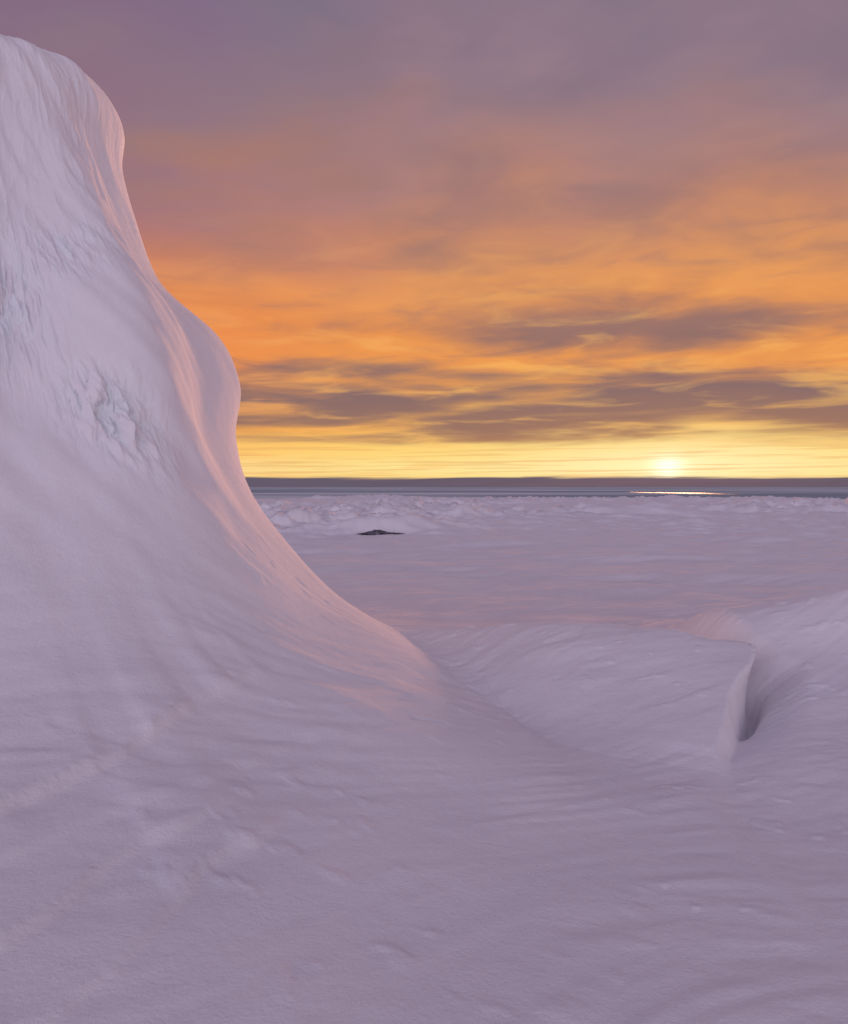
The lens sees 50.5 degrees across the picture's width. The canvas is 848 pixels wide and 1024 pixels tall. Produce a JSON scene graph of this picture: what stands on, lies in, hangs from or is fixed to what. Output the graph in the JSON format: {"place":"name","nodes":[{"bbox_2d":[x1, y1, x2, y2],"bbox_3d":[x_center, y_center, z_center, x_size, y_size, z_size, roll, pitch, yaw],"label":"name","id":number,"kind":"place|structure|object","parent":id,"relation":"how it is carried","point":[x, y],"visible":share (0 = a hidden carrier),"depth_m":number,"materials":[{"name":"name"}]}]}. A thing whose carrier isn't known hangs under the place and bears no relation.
{"place":"outdoors","nodes":[
{"label":"outdoors","id":0,"kind":"place"},
{"bbox_2d":[0,494,847,1023],"bbox_3d":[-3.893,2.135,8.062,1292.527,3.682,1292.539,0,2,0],"label":"snow ground","id":1,"kind":"structure","parent":0,"point":[658,834],"depth_m":4.80,"materials":[{"name":"white snow"}]},
{"bbox_2d":[0,34,525,1004],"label":"snow mound","id":2,"kind":"object","parent":1,"relation":"on","point":[226,714],"visible":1,"depth_m":5.33,"materials":[{"name":"white snow"}]},
{"bbox_2d":[356,530,404,534],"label":"exposed dark ice","id":3,"kind":"structure","parent":1,"relation":"on","point":[377,532],"depth_m":33.02,"materials":[{"name":"grey ice"}]},
{"bbox_2d":[0,0,847,486],"label":"sky","id":4,"kind":"structure","parent":0,"point":[426,243],"materials":[{"name":"orange"}]},
{"bbox_2d":[249,487,847,498],"bbox_3d":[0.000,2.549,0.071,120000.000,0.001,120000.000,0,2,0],"label":"sea","id":5,"kind":"structure","parent":0,"point":[466,492],"depth_m":510.26,"materials":[{"name":"water"}]},
{"bbox_2d":[638,492,723,493],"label":"open water","id":6,"kind":"structure","parent":0,"point":[681,492],"depth_m":415.83,"materials":[{"name":"grey liquid"}]}
]}

